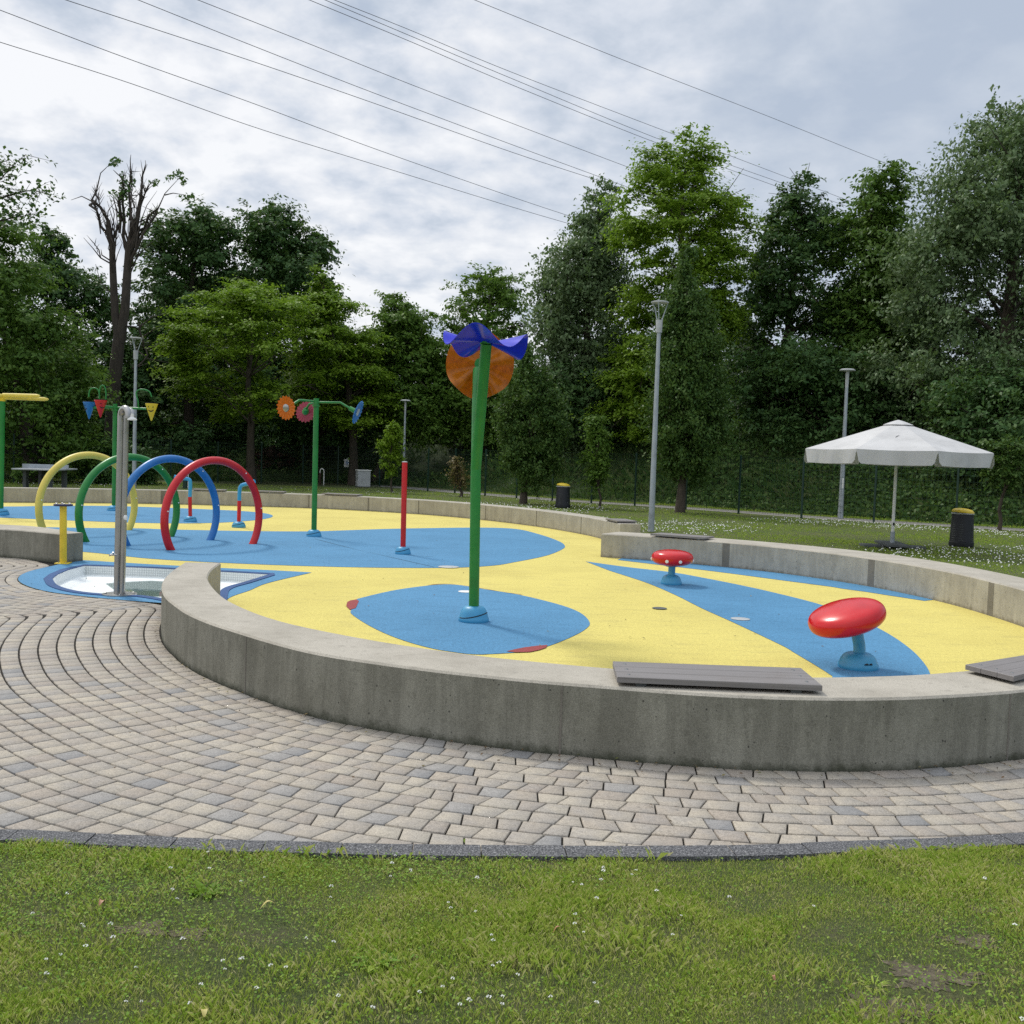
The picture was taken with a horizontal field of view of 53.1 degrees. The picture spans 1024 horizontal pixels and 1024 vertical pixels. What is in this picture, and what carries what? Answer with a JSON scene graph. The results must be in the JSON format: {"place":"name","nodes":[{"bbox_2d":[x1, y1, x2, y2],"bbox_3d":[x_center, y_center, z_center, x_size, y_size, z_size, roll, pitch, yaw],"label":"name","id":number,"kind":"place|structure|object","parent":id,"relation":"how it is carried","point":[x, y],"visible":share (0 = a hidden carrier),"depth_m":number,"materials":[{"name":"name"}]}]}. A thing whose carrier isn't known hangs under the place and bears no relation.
{"place":"outdoors","nodes":[
{"label":"outdoors","id":0,"kind":"place"},
{"bbox_2d":[106,581,162,595],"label":"pool water","id":1,"kind":"structure","parent":0,"point":[149,588],"depth_m":13.46,"materials":[{"name":"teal liquid"}]},
{"bbox_2d":[53,566,267,588],"bbox_3d":[-4.617,0.969,12.713,2.762,0.168,3.322,2,3,0],"label":"pool basin","id":2,"kind":"object","parent":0,"point":[71,578],"visible":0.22,"depth_m":14.21,"materials":[{"name":"tile"}]},
{"bbox_2d":[72,579,226,597],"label":"pool floor","id":3,"kind":"structure","parent":2,"relation":"part of","point":[100,585],"depth_m":13.46,"materials":[{"name":"white tile"}]},
{"bbox_2d":[0,42,572,224],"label":"power cable","id":4,"kind":"object","parent":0,"point":[258,128],"visible":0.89,"depth_m":75.53,"materials":[{"name":"metal"}]},
{"bbox_2d":[0,10,624,234],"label":"power cable","id":5,"kind":"object","parent":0,"point":[255,104],"visible":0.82,"depth_m":73.70,"materials":[{"name":"grey metal"}]},
{"bbox_2d":[66,0,641,194],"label":"power cable","id":6,"kind":"object","parent":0,"point":[319,84],"visible":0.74,"depth_m":73.05,"materials":[{"name":"grey metal"}]},
{"bbox_2d":[139,0,631,188],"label":"power cable","id":7,"kind":"object","parent":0,"point":[362,88],"visible":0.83,"depth_m":78.52,"materials":[{"name":"metal"}]},
{"bbox_2d":[199,0,687,189],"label":"power cable","id":8,"kind":"object","parent":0,"point":[401,80],"visible":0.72,"depth_m":82.26,"materials":[{"name":"metal"}]},
{"bbox_2d":[0,557,1023,860],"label":"paving","id":9,"kind":"structure","parent":0,"point":[212,759],"depth_m":5.41,"materials":[{"name":"grey stone"}]},
{"bbox_2d":[200,839,978,863],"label":"kerb weeds","id":10,"kind":"object","parent":9,"relation":"on","point":[660,856],"visible":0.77,"depth_m":4.36,"materials":[{"name":"green plant"}]},
{"bbox_2d":[0,480,1023,1023],"bbox_3d":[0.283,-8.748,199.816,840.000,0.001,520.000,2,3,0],"label":"lawn","id":11,"kind":"structure","parent":0,"point":[280,928],"depth_m":3.67,"materials":[{"name":"plant"}]},
{"bbox_2d":[0,146,66,230],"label":"overhanging tree","id":12,"kind":"object","parent":11,"relation":"on","point":[4,169],"visible":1,"depth_m":37.60,"materials":[{"name":"green plant"}]},
{"bbox_2d":[0,524,82,562],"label":"concrete wall","id":13,"kind":"structure","parent":11,"relation":"on","point":[33,543],"depth_m":14.92,"materials":[{"name":"grey concrete"}]},
{"bbox_2d":[11,464,77,487],"bbox_3d":[-17.384,-1.318,38.162,1.660,0.915,2.600,2,3,-6],"label":"table tennis","id":14,"kind":"object","parent":11,"relation":"on","point":[40,468],"visible":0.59,"depth_m":38.09,"materials":[{"name":"grey paint"}]},
{"bbox_2d":[0,210,129,483],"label":"broadleaf tree","id":15,"kind":"object","parent":11,"relation":"on","point":[25,361],"visible":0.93,"depth_m":43.73,"materials":[{"name":"green plant"}]},
{"bbox_2d":[67,431,167,485],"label":"shrub","id":16,"kind":"object","parent":11,"relation":"on","point":[148,476],"visible":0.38,"depth_m":45.38,"materials":[{"name":"green plant"}]},
{"bbox_2d":[129,337,142,487],"bbox_3d":[-13.244,-3.365,35.972,0.440,5.497,0.440,2,3,0],"label":"street lamp","id":17,"kind":"object","parent":11,"relation":"on","point":[134,449],"visible":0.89,"depth_m":35.92,"materials":[{"name":"metal"}]},
{"bbox_2d":[113,920,170,935],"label":"bare soil","id":18,"kind":"structure","parent":11,"relation":"on","point":[156,924],"depth_m":3.65,"materials":[{"name":"soil"}]},
{"bbox_2d":[164,927,208,940],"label":"bare soil","id":19,"kind":"structure","parent":11,"relation":"on","point":[187,933],"depth_m":3.62,"materials":[{"name":"soil"}]},
{"bbox_2d":[184,880,224,898],"bbox_3d":[-1.183,1.466,3.956,0.159,0.042,0.156,2,3,0],"label":"weed rosette","id":20,"kind":"object","parent":11,"relation":"on","point":[197,884],"visible":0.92,"depth_m":3.97,"materials":[{"name":"green plant"}]},
{"bbox_2d":[145,274,347,483],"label":"locust tree","id":21,"kind":"object","parent":11,"relation":"on","point":[257,300],"visible":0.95,"depth_m":50.25,"materials":[{"name":"green plant"}]},
{"bbox_2d":[4,487,640,538],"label":"concrete wall","id":22,"kind":"structure","parent":11,"relation":"on","point":[592,526],"depth_m":29.51,"materials":[{"name":"grey concrete"}]},
{"bbox_2d":[606,518,636,522],"bbox_3d":[2.329,0.188,21.854,0.446,0.057,0.780,1,3,-13],"label":"plank seat","id":23,"kind":"object","parent":22,"relation":"on","point":[616,520],"visible":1,"depth_m":21.58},
{"bbox_2d":[276,263,412,484],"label":"locust tree","id":24,"kind":"object","parent":11,"relation":"on","point":[367,373],"visible":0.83,"depth_m":53.71,"materials":[{"name":"green plant"}]},
{"bbox_2d":[355,470,370,486],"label":"utility cabinet","id":25,"kind":"object","parent":11,"relation":"on","point":[362,478],"visible":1,"depth_m":52.11,"materials":[{"name":"metal"}]},
{"bbox_2d":[351,949,399,973],"bbox_3d":[-0.458,1.517,3.443,0.170,0.042,0.168,2,3,0],"label":"weed rosette","id":26,"kind":"object","parent":11,"relation":"on","point":[377,956],"visible":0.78,"depth_m":3.44,"materials":[{"name":"green plant"}]},
{"bbox_2d":[373,420,407,491],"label":"sapling","id":27,"kind":"object","parent":11,"relation":"on","point":[394,434],"visible":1,"depth_m":45.72,"materials":[{"name":"green plant"}]},
{"bbox_2d":[400,400,409,457],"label":"street lamp","id":28,"kind":"object","parent":11,"relation":"on","point":[405,402],"visible":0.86,"depth_m":51.80,"materials":[{"name":"metal"}]},
{"bbox_2d":[341,289,469,482],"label":"broadleaf tree","id":29,"kind":"object","parent":11,"relation":"on","point":[405,326],"visible":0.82,"depth_m":56.50,"materials":[{"name":"green plant"}]},
{"bbox_2d":[440,455,470,496],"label":"sapling","id":30,"kind":"object","parent":11,"relation":"on","point":[457,479],"visible":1,"depth_m":43.92,"materials":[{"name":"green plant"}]},
{"bbox_2d":[0,829,1023,860],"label":"kerb","id":31,"kind":"structure","parent":11,"relation":"on","point":[725,852],"depth_m":4.45,"materials":[{"name":"stone"}]},
{"bbox_2d":[0,838,1023,1023],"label":"clover","id":32,"kind":"object","parent":11,"relation":"on","point":[482,1007],"visible":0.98,"depth_m":3.73,"materials":[{"name":"green plant"}]},
{"bbox_2d":[4,478,1023,577],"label":"lawn grass","id":33,"kind":"structure","parent":11,"relation":"on","point":[968,551],"depth_m":29.53,"materials":[{"name":"green plant"}]},
{"bbox_2d":[4,433,1023,529],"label":"fence","id":34,"kind":"object","parent":11,"relation":"on","point":[620,488],"visible":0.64,"depth_m":40.04,"materials":[{"name":"green metal"}]},
{"bbox_2d":[14,482,1023,572],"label":"clover flowers","id":35,"kind":"object","parent":11,"relation":"on","point":[693,529],"visible":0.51,"depth_m":27.80,"materials":[{"name":"white plant"}]},
{"bbox_2d":[31,851,1023,1020],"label":"turf flowers","id":36,"kind":"object","parent":11,"relation":"on","point":[286,966],"visible":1,"depth_m":3.42,"materials":[{"name":"white plant"}]},
{"bbox_2d":[486,338,578,503],"bbox_3d":[0.700,-3.467,38.857,3.546,6.386,3.447,0,4,-32],"label":"hornbeam","id":37,"kind":"object","parent":11,"relation":"on","point":[539,451],"visible":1,"depth_m":38.39,"materials":[{"name":"green plant"}]},
{"bbox_2d":[555,483,569,507],"bbox_3d":[1.824,-0.598,36.575,0.550,0.883,0.550,2,3,0],"label":"litter bin","id":38,"kind":"object","parent":11,"relation":"on","point":[563,495],"visible":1,"depth_m":36.36,"materials":[{"name":"grey paint"}]},
{"bbox_2d":[161,532,1023,772],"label":"concrete wall","id":39,"kind":"structure","parent":11,"relation":"on","point":[878,723],"depth_m":6.12,"materials":[{"name":"grey concrete"}]},
{"bbox_2d":[650,533,713,539],"bbox_3d":[2.947,0.423,17.753,0.994,0.057,0.446,4,4,32],"label":"plank seat","id":40,"kind":"object","parent":39,"relation":"on","point":[699,537],"visible":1,"depth_m":17.62,"materials":[{"name":"wood"}]},
{"bbox_2d":[612,661,821,692],"bbox_3d":[1.192,0.978,6.086,1.164,0.057,0.491,2,3,3],"label":"plank seat","id":41,"kind":"object","parent":39,"relation":"on","point":[791,680],"visible":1,"depth_m":5.97,"materials":[{"name":"grey wood"}]},
{"bbox_2d":[965,655,1023,681],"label":"plank seat","id":42,"kind":"object","parent":39,"relation":"on","point":[1010,668],"visible":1,"depth_m":6.52,"materials":[{"name":"grey wood"}]},
{"bbox_2d":[575,414,614,507],"bbox_3d":[3.033,-1.866,37.297,1.474,3.493,1.778,2,3,0],"label":"sapling","id":43,"kind":"object","parent":11,"relation":"on","point":[599,460],"visible":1,"depth_m":37.23,"materials":[{"name":"green plant"}]},
{"bbox_2d":[648,300,668,531],"bbox_3d":[3.537,-2.340,25.238,0.440,5.656,0.440,2,3,0],"label":"street lamp","id":44,"kind":"object","parent":11,"relation":"on","point":[651,517],"visible":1,"depth_m":25.20,"materials":[{"name":"metal"}]},
{"bbox_2d":[629,235,743,512],"bbox_3d":[6.160,-4.796,35.806,4.073,9.709,4.125,2,3,0],"label":"columnar hornbeam","id":45,"kind":"object","parent":11,"relation":"on","point":[693,422],"visible":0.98,"depth_m":35.07,"materials":[{"name":"green plant"}]},
{"bbox_2d":[840,990,946,1023],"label":"bare soil","id":46,"kind":"structure","parent":11,"relation":"on","point":[928,1007],"depth_m":3.28,"materials":[{"name":"brown soil"}]},
{"bbox_2d":[804,420,993,548],"bbox_3d":[8.555,-0.631,22.867,3.858,2.843,3.857,1,3,-24],"label":"parasol","id":47,"kind":"object","parent":11,"relation":"on","point":[896,443],"visible":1,"depth_m":21.58,"materials":[{"name":"fabric"}]},
{"bbox_2d":[880,959,984,991],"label":"bare soil","id":48,"kind":"structure","parent":11,"relation":"on","point":[933,978],"depth_m":3.49,"materials":[{"name":"brown soil"}]},
{"bbox_2d":[948,508,974,546],"bbox_3d":[10.471,0.350,23.819,0.550,0.883,0.550,2,3,0],"label":"litter bin","id":49,"kind":"object","parent":11,"relation":"on","point":[962,528],"visible":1,"depth_m":23.61,"materials":[{"name":"black plastic"}]},
{"bbox_2d":[931,934,999,949],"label":"bare soil","id":50,"kind":"structure","parent":11,"relation":"on","point":[962,939],"depth_m":3.77,"materials":[{"name":"brown soil"}]},
{"bbox_2d":[962,433,1023,530],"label":"sapling","id":51,"kind":"object","parent":11,"relation":"on","point":[1005,451],"visible":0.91,"depth_m":30.62,"materials":[{"name":"green plant"}]},
{"bbox_2d":[0,502,1023,677],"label":"rubber surface","id":52,"kind":"object","parent":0,"point":[937,637],"visible":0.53,"depth_m":12.28,"materials":[{"name":"yellow rubber"}]},
{"bbox_2d":[0,506,272,522],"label":"blue rubber patch","id":53,"kind":"object","parent":52,"relation":"on","point":[144,514],"visible":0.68,"depth_m":25.50,"materials":[{"name":"blue rubber"}]},
{"bbox_2d":[0,393,48,515],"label":"paddle spinner","id":54,"kind":"object","parent":53,"relation":"on","point":[4,397],"visible":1,"depth_m":23.64,"materials":[{"name":"yellow metal"}]},
{"bbox_2d":[83,385,157,510],"bbox_3d":[-10.223,-1.645,26.407,2.115,3.260,0.728,2,3,11],"label":"tipping cone post","id":55,"kind":"object","parent":53,"relation":"on","point":[101,406],"visible":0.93,"depth_m":26.55,"materials":[{"name":"green plastic"}]},
{"bbox_2d":[174,475,196,521],"bbox_3d":[-7.518,-0.315,23.594,0.528,1.074,0.300,2,3,0],"label":"spray spout","id":56,"kind":"object","parent":53,"relation":"on","point":[189,518],"visible":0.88,"depth_m":23.55,"materials":[{"name":"blue metal"}]},
{"bbox_2d":[18,560,310,602],"bbox_3d":[-4.610,0.882,12.743,3.570,0.001,4.595,2,3,0],"label":"blue pool border","id":57,"kind":"object","parent":52,"relation":"on","point":[33,579],"visible":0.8,"depth_m":13.24,"materials":[{"name":"rubber"}]},
{"bbox_2d":[53,502,72,563],"bbox_3d":[-6.359,0.301,14.502,0.260,0.863,0.260,2,3,0],"label":"yellow pedestal","id":58,"kind":"object","parent":57,"relation":"on","point":[63,532],"visible":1,"depth_m":14.46,"materials":[{"name":"paint"}]},
{"bbox_2d":[43,564,274,600],"bbox_3d":[-4.608,0.880,12.701,2.942,0.012,3.507,2,3,0],"label":"navy pool rim","id":59,"kind":"object","parent":57,"relation":"on","point":[49,581],"visible":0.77,"depth_m":12.89,"materials":[{"name":"tile"}]},
{"bbox_2d":[102,405,136,596],"bbox_3d":[-4.429,-0.132,11.618,0.401,2.150,0.380,2,3,0],"label":"outdoor shower","id":60,"kind":"object","parent":59,"relation":"on","point":[126,413],"visible":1,"depth_m":11.59,"materials":[{"name":"metal"}]},
{"bbox_2d":[232,480,255,527],"bbox_3d":[-5.849,-0.190,22.352,0.514,1.062,0.300,2,3,0],"label":"spray spout","id":61,"kind":"object","parent":52,"relation":"on","point":[238,523],"visible":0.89,"depth_m":22.31,"materials":[{"name":"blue metal"}]},
{"bbox_2d":[46,527,564,567],"bbox_3d":[-3.691,0.590,18.873,11.811,0.001,8.214,0,3,-25],"label":"blue rubber patch","id":62,"kind":"object","parent":52,"relation":"on","point":[444,546],"visible":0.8,"depth_m":18.39,"materials":[{"name":"blue rubber"}]},
{"bbox_2d":[35,452,137,529],"bbox_3d":[-8.201,-0.357,19.855,0.140,1.626,2.252,4,4,31],"label":"water hoop","id":63,"kind":"object","parent":62,"relation":"on","point":[52,472],"visible":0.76,"depth_m":19.35,"materials":[{"name":"yellow paint"}]},
{"bbox_2d":[75,453,179,541],"bbox_3d":[-6.950,-0.254,18.647,0.140,1.626,2.252,4,4,31],"label":"water hoop","id":64,"kind":"object","parent":62,"relation":"on","point":[95,472],"visible":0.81,"depth_m":18.15,"materials":[{"name":"green paint"}]},
{"bbox_2d":[126,455,219,545],"bbox_3d":[-6.060,-0.201,18.198,0.140,1.626,2.252,4,4,31],"label":"water hoop","id":65,"kind":"object","parent":62,"relation":"on","point":[138,472],"visible":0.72,"depth_m":18.42,"materials":[{"name":"blue paint"}]},
{"bbox_2d":[160,457,262,549],"bbox_3d":[-5.142,-0.146,17.702,0.140,1.626,2.252,4,4,31],"label":"water hoop","id":66,"kind":"object","parent":62,"relation":"on","point":[187,470],"visible":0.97,"depth_m":17.40,"materials":[{"name":"red paint"}]},
{"bbox_2d":[277,396,363,536],"bbox_3d":[-3.805,-0.886,20.439,1.632,2.784,0.979,3,3,16],"label":"spinner post","id":67,"kind":"object","parent":62,"relation":"on","point":[307,410],"visible":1,"depth_m":20.47,"materials":[{"name":"green plastic"}]},
{"bbox_2d":[395,461,410,554],"bbox_3d":[-1.845,-0.071,17.512,0.270,1.591,0.270,2,3,0],"label":"spray post","id":68,"kind":"object","parent":62,"relation":"on","point":[402,549],"visible":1,"depth_m":17.47,"materials":[{"name":"red metal"}]},
{"bbox_2d":[350,584,589,653],"bbox_3d":[-0.497,1.095,11.206,2.632,0.001,4.768,2,3,0],"label":"blue rubber patch","id":69,"kind":"object","parent":52,"relation":"on","point":[425,616],"visible":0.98,"depth_m":10.70,"materials":[{"name":"blue rubber"}]},
{"bbox_2d":[443,323,527,623],"bbox_3d":[-0.314,-0.384,10.457,0.862,3.052,1.320,2,3,0],"label":"water flower","id":70,"kind":"object","parent":69,"relation":"on","point":[480,363],"visible":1,"depth_m":10.50,"materials":[{"name":"green plastic"}]},
{"bbox_2d":[509,645,546,651],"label":"red rubber repair","id":71,"kind":"structure","parent":69,"relation":"on","point":[530,648],"depth_m":9.12,"materials":[{"name":"rubber"}]},
{"bbox_2d":[586,561,929,676],"bbox_3d":[2.749,1.167,11.853,2.385,0.001,11.040,2,3,-3],"label":"blue rubber patch","id":72,"kind":"object","parent":52,"relation":"on","point":[762,610],"visible":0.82,"depth_m":11.23,"materials":[{"name":"blue rubber"}]},
{"bbox_2d":[651,549,693,584],"bbox_3d":[2.252,0.774,14.413,0.596,0.491,0.587,2,3,0],"label":"spinning seat","id":73,"kind":"object","parent":72,"relation":"on","point":[671,559],"visible":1,"depth_m":14.25,"materials":[{"name":"red plastic"}]},
{"bbox_2d":[808,597,885,671],"bbox_3d":[2.853,1.036,8.750,0.627,0.600,0.647,2,3,0],"label":"spinning seat","id":74,"kind":"object","parent":72,"relation":"on","point":[855,618],"visible":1,"depth_m":8.61,"materials":[{"name":"red plastic"}]},
{"bbox_2d":[618,558,931,600],"bbox_3d":[4.065,0.981,16.207,1.441,0.001,5.986,-1,4,-40],"label":"blue rubber patch","id":75,"kind":"object","parent":52,"relation":"on","point":[796,578],"visible":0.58,"depth_m":15.68,"materials":[{"name":"blue rubber"}]},
{"bbox_2d":[0,0,1023,435],"label":"sky","id":76,"kind":"structure","parent":0,"point":[876,79],"materials":[{"name":"white"}]},
{"bbox_2d":[4,430,1023,526],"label":"hillside","id":77,"kind":"structure","parent":0,"point":[326,466],"depth_m":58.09,"materials":[{"name":"green plant"}]},
{"bbox_2d":[5,222,174,440],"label":"broadleaf tree","id":78,"kind":"object","parent":77,"relation":"on","point":[90,292],"visible":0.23,"depth_m":60.41,"materials":[{"name":"green plant"}]},
{"bbox_2d":[72,156,194,445],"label":"dead tree","id":79,"kind":"object","parent":77,"relation":"on","point":[132,243],"visible":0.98,"depth_m":49.37,"materials":[{"name":"brown plant"}]},
{"bbox_2d":[125,292,211,436],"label":"broadleaf tree","id":80,"kind":"object","parent":77,"relation":"on","point":[145,325],"visible":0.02,"depth_m":76.26,"materials":[{"name":"green plant"}]},
{"bbox_2d":[95,194,274,458],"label":"broadleaf tree","id":81,"kind":"object","parent":77,"relation":"on","point":[200,241],"visible":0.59,"depth_m":59.93,"materials":[{"name":"green plant"}]},
{"bbox_2d":[157,264,274,449],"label":"broadleaf tree","id":82,"kind":"object","parent":77,"relation":"on","point":[178,409],"visible":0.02,"depth_m":68.51,"materials":[{"name":"green plant"}]},
{"bbox_2d":[255,444,301,471],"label":"purple shrub","id":83,"kind":"object","parent":77,"relation":"on","point":[274,451],"visible":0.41,"depth_m":59.38,"materials":[{"name":"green plant"}]},
{"bbox_2d":[221,193,355,450],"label":"broadleaf tree","id":84,"kind":"object","parent":77,"relation":"on","point":[282,254],"visible":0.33,"depth_m":61.73,"materials":[{"name":"green plant"}]},
{"bbox_2d":[237,360,414,466],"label":"understorey tree","id":85,"kind":"object","parent":77,"relation":"on","point":[328,436],"visible":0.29,"depth_m":57.69,"materials":[{"name":"green plant"}]},
{"bbox_2d":[5,401,939,454],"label":"undergrowth","id":86,"kind":"object","parent":77,"relation":"on","point":[739,425],"visible":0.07,"depth_m":55.90,"materials":[{"name":"green plant"}]},
{"bbox_2d":[413,331,533,464],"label":"understorey tree","id":87,"kind":"object","parent":77,"relation":"on","point":[464,432],"visible":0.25,"depth_m":56.70,"materials":[{"name":"green plant"}]},
{"bbox_2d":[431,260,533,405],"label":"open crowned tree","id":88,"kind":"object","parent":77,"relation":"on","point":[497,291],"visible":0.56,"depth_m":60.77,"materials":[{"name":"green plant"}]},
{"bbox_2d":[513,173,647,462],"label":"willow tree","id":89,"kind":"object","parent":77,"relation":"on","point":[583,283],"visible":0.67,"depth_m":50.19,"materials":[{"name":"green plant"}]},
{"bbox_2d":[516,351,651,453],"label":"understorey tree","id":90,"kind":"object","parent":77,"relation":"on","point":[596,394],"visible":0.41,"depth_m":49.40,"materials":[{"name":"green plant"}]},
{"bbox_2d":[569,122,773,445],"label":"locust tree","id":91,"kind":"object","parent":77,"relation":"on","point":[694,170],"visible":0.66,"depth_m":46.18,"materials":[{"name":"green plant"}]},
{"bbox_2d":[717,305,764,423],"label":"broadleaf tree","id":92,"kind":"object","parent":77,"relation":"on","point":[726,349],"visible":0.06,"depth_m":76.68,"materials":[{"name":"green plant"}]},
{"bbox_2d":[715,163,866,434],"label":"broadleaf tree","id":93,"kind":"object","parent":77,"relation":"on","point":[774,297],"visible":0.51,"depth_m":48.43,"materials":[{"name":"green plant"}]},
{"bbox_2d":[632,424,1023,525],"bbox_3d":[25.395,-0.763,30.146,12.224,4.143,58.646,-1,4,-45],"label":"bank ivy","id":94,"kind":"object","parent":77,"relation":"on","point":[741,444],"visible":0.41,"depth_m":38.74,"materials":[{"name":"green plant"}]},
{"bbox_2d":[721,328,943,455],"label":"understorey tree","id":95,"kind":"object","parent":77,"relation":"on","point":[808,366],"visible":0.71,"depth_m":43.50,"materials":[{"name":"green plant"}]},
{"bbox_2d":[798,156,948,429],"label":"broadleaf tree","id":96,"kind":"object","parent":77,"relation":"on","point":[865,318],"visible":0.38,"depth_m":46.54,"materials":[{"name":"green plant"}]},
{"bbox_2d":[837,84,1023,433],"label":"willow tree","id":97,"kind":"object","parent":77,"relation":"on","point":[960,234],"visible":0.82,"depth_m":40.31,"materials":[{"name":"green plant"}]},
{"bbox_2d":[902,351,1023,497],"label":"understorey tree","id":98,"kind":"object","parent":77,"relation":"on","point":[971,418],"visible":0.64,"depth_m":36.67,"materials":[{"name":"green plant"}]},
{"bbox_2d":[310,0,846,211],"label":"power cable","id":99,"kind":"object","parent":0,"point":[511,84],"visible":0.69,"depth_m":86.73,"materials":[{"name":"metal"}]},
{"bbox_2d":[326,0,850,207],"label":"power cable","id":100,"kind":"object","parent":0,"point":[528,85],"visible":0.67,"depth_m":89.06,"materials":[{"name":"metal"}]},
{"bbox_2d":[335,0,871,209],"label":"power cable","id":101,"kind":"object","parent":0,"point":[553,88],"visible":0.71,"depth_m":92.50,"materials":[{"name":"metal"}]},
{"bbox_2d":[379,486,1022,530],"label":"path","id":102,"kind":"structure","parent":0,"point":[866,520],"depth_m":37.94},
{"bbox_2d":[838,368,855,517],"bbox_3d":[11.408,-2.346,35.187,0.530,5.135,0.530,2,3,0],"label":"street lamp","id":103,"kind":"object","parent":102,"relation":"on","point":[842,481],"visible":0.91,"depth_m":35.13,"materials":[{"name":"metal"}]},
{"bbox_2d":[475,0,926,177],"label":"power cable","id":104,"kind":"object","parent":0,"point":[678,81],"visible":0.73,"depth_m":96.22,"materials":[{"name":"metal"}]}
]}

